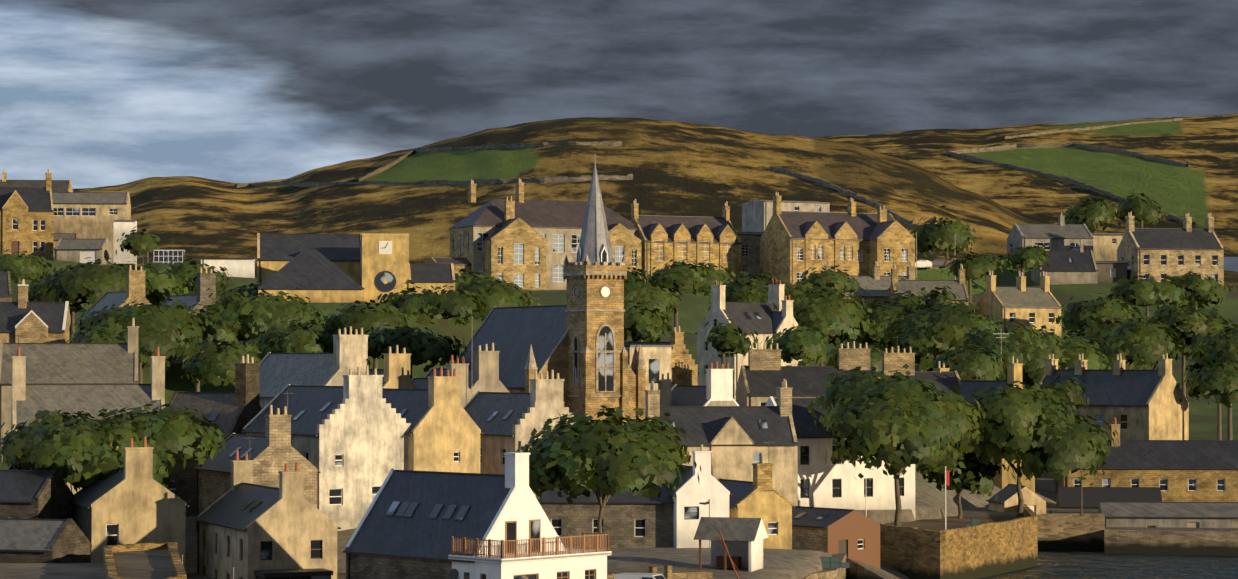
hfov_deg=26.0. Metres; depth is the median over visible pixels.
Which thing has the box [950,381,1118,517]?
tree
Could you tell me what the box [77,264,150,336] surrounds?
house in trees
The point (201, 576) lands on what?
house
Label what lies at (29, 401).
house
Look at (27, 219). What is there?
villa
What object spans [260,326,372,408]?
grey house chimney
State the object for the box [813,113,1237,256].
hill ground
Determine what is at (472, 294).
centre trees
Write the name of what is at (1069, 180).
dyke
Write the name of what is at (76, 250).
garage
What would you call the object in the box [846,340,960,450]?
house
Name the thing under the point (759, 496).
beige house
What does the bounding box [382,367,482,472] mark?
beige house gable
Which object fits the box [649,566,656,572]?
gate pier
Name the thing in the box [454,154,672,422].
church
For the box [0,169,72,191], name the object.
house roof
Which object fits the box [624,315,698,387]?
house
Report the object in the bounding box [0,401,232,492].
yard tree
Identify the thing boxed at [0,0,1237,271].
sky
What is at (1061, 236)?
bungalow
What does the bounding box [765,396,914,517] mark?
white house
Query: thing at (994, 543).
pier wall
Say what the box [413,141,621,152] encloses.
dyke
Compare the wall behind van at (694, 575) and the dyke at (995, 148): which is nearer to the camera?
the wall behind van at (694, 575)
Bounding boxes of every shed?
[0,469,74,519]
[0,518,91,562]
[53,233,77,256]
[113,220,136,263]
[792,506,881,567]
[1098,501,1237,527]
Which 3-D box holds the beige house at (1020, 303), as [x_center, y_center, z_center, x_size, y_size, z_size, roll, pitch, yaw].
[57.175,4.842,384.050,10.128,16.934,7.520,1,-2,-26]
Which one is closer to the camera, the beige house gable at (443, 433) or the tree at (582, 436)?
the tree at (582, 436)
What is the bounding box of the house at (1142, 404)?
[1034,344,1189,476]
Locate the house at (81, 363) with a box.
[0,318,138,461]
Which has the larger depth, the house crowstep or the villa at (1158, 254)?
the villa at (1158, 254)
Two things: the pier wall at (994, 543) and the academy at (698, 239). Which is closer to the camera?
the pier wall at (994, 543)
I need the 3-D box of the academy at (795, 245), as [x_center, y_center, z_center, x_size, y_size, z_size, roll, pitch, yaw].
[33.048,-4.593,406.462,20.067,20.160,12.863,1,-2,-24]
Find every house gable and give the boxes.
[71,422,188,568]
[194,391,320,531]
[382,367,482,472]
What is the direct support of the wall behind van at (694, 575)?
on the van yard wall
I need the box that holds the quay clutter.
[820,511,1052,567]
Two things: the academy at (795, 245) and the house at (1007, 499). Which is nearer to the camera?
the house at (1007, 499)
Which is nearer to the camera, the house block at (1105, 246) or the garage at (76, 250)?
the garage at (76, 250)
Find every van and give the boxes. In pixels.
[607,573,619,578]
[614,573,665,578]
[672,571,711,578]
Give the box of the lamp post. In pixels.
[916,233,916,277]
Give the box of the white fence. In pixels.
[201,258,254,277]
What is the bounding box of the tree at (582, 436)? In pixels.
[516,405,700,547]
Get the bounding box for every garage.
[54,238,112,264]
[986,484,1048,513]
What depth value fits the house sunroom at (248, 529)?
183.72 m
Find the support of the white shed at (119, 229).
on the hill ground at (676, 168)
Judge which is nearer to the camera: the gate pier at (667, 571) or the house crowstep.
the gate pier at (667, 571)
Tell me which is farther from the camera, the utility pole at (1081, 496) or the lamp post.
the lamp post
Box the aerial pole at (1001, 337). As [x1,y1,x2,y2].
[993,329,1008,364]
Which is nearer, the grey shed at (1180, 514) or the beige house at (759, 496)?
the beige house at (759, 496)
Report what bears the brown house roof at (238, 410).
on the town ground at (932, 501)
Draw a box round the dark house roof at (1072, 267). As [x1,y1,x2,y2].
[1031,240,1097,284]
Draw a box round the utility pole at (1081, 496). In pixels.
[1081,470,1082,515]
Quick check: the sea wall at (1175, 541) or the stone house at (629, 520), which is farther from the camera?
the sea wall at (1175, 541)
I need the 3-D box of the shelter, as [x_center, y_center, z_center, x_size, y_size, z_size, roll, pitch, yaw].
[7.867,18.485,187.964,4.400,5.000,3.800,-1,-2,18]
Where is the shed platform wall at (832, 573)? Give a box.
[810,553,846,578]
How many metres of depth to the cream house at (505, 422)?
218.49 m
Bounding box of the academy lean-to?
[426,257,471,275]
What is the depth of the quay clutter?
202.19 m
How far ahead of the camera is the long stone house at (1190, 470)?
284.64 m
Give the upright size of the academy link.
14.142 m
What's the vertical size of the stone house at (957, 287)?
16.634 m
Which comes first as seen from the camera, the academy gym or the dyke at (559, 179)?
the academy gym
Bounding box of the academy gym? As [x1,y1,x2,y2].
[742,200,829,231]
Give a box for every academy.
[449,178,642,289]
[630,199,741,289]
[759,192,914,287]
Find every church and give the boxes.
[257,233,454,302]
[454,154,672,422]
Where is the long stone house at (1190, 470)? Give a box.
[1058,412,1237,501]
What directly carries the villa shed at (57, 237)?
on the town ground at (932, 501)
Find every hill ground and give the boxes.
[73,117,1237,287]
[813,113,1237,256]
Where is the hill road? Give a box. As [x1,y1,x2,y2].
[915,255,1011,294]
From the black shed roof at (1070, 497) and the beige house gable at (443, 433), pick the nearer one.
the beige house gable at (443, 433)
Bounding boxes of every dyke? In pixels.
[235,174,632,187]
[357,150,413,181]
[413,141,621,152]
[770,166,917,227]
[946,151,1193,225]
[951,143,1187,166]
[1004,118,1182,138]
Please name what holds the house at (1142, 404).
on the town ground at (932, 501)
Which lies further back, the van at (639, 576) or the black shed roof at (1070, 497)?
the black shed roof at (1070, 497)
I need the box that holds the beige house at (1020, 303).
[975,264,1060,337]
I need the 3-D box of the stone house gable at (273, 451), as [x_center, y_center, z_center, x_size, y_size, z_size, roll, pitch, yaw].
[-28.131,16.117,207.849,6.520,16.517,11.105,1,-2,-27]
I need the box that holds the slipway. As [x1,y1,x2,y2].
[846,557,909,578]
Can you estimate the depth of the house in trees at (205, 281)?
294.94 m
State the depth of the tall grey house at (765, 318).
317.97 m
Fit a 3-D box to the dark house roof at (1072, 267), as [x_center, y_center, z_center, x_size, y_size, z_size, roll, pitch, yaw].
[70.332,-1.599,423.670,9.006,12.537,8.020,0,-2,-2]
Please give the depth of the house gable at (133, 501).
188.87 m
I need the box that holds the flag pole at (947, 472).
[944,466,949,528]
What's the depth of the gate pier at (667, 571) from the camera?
177.06 m
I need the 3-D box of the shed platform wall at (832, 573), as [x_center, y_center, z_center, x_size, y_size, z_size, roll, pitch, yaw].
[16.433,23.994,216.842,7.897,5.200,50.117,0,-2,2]
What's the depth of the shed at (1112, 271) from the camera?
425.96 m
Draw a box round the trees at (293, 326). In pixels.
[0,226,354,391]
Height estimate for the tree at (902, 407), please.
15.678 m
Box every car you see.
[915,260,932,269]
[930,259,948,268]
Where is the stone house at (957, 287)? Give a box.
[888,264,968,304]
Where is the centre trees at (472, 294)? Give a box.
[322,258,735,380]
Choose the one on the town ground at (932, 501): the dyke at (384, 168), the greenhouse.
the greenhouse
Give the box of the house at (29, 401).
[11,334,166,493]
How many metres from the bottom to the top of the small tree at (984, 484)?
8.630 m
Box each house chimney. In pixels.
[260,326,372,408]
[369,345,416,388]
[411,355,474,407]
[423,343,508,393]
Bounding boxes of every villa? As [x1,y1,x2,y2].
[0,169,53,259]
[1117,211,1223,285]
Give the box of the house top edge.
[0,271,11,301]
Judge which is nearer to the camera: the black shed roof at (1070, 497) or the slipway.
the slipway
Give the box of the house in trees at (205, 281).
[160,266,216,362]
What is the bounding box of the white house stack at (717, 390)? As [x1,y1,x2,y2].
[671,351,738,405]
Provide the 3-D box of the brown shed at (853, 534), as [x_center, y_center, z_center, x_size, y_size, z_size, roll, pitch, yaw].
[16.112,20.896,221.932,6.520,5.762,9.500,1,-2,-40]
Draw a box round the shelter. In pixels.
[693,517,768,571]
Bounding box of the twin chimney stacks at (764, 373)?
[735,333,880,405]
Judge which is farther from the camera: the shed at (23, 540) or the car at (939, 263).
the car at (939, 263)
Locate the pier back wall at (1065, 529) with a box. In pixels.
[1036,508,1104,550]
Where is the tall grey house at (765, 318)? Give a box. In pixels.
[695,278,801,400]
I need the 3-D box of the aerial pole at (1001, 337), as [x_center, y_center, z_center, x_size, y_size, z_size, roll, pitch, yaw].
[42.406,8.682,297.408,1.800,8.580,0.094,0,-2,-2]
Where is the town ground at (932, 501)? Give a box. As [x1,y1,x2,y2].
[0,257,1237,578]
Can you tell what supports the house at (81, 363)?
on the town ground at (932, 501)
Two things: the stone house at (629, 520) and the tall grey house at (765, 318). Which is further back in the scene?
the tall grey house at (765, 318)
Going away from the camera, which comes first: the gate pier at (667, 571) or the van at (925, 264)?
the gate pier at (667, 571)
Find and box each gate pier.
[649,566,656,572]
[664,565,671,578]
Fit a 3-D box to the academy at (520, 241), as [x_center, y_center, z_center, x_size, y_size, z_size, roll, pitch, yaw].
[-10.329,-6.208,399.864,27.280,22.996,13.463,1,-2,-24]
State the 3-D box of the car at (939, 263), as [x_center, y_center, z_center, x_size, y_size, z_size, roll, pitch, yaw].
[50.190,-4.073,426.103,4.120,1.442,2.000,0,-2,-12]
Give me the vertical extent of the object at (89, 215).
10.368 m
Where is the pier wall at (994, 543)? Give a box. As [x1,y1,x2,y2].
[880,504,1037,578]
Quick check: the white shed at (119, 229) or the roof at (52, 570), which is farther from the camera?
the white shed at (119, 229)
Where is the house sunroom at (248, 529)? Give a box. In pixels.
[194,438,340,578]
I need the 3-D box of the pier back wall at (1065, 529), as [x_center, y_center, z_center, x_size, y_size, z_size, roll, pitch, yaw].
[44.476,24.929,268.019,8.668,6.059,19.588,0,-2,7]
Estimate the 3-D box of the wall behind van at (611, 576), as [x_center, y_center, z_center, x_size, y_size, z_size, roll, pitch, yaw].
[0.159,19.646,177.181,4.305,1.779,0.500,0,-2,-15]
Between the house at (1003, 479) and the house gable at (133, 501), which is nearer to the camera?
the house gable at (133, 501)
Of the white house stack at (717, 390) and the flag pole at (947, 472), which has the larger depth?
the white house stack at (717, 390)
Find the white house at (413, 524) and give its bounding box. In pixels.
[343,441,611,578]
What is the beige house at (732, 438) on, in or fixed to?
on the town ground at (932, 501)
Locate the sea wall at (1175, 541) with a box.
[1104,527,1237,555]
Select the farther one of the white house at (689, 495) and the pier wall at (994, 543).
the pier wall at (994, 543)
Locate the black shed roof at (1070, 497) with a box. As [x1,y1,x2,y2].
[1057,487,1161,508]
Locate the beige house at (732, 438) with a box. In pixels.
[644,379,797,505]
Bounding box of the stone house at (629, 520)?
[536,465,713,547]
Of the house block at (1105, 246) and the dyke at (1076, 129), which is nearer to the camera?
the house block at (1105, 246)
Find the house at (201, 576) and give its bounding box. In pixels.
[186,573,345,578]
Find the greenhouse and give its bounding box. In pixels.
[154,250,184,263]
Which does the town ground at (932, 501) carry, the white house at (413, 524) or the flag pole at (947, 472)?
the white house at (413, 524)
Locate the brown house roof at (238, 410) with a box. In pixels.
[167,354,261,515]
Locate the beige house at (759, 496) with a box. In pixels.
[718,442,794,548]
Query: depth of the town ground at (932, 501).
295.75 m
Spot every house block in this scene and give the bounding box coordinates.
[1091,233,1123,260]
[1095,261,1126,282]
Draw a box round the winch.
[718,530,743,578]
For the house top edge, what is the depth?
327.77 m
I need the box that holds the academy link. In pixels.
[736,232,762,281]
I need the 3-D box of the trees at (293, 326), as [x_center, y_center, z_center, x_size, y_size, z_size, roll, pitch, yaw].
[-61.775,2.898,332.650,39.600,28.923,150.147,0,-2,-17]
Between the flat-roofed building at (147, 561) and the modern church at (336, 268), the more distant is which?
the modern church at (336, 268)
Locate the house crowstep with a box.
[240,365,410,530]
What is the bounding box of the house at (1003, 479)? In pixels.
[933,356,1034,492]
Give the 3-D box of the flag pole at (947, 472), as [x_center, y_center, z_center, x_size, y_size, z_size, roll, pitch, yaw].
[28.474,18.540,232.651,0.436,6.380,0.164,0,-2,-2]
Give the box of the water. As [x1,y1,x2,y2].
[979,551,1237,578]
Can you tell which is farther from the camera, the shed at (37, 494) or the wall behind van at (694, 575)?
the shed at (37, 494)
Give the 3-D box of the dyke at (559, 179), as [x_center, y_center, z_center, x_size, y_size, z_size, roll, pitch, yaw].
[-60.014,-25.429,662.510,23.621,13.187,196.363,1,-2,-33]
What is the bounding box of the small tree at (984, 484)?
[915,444,1006,518]
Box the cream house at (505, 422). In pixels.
[464,370,575,496]
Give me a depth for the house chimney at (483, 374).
241.74 m
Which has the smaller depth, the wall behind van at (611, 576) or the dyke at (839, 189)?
the wall behind van at (611, 576)
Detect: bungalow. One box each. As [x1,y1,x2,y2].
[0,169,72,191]
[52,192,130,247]
[1007,213,1093,257]
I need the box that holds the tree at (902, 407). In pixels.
[807,364,994,525]
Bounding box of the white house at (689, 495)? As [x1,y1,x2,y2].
[668,445,732,547]
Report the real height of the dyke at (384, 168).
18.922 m
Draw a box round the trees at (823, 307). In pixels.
[702,189,1237,491]
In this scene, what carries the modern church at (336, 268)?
on the town ground at (932, 501)

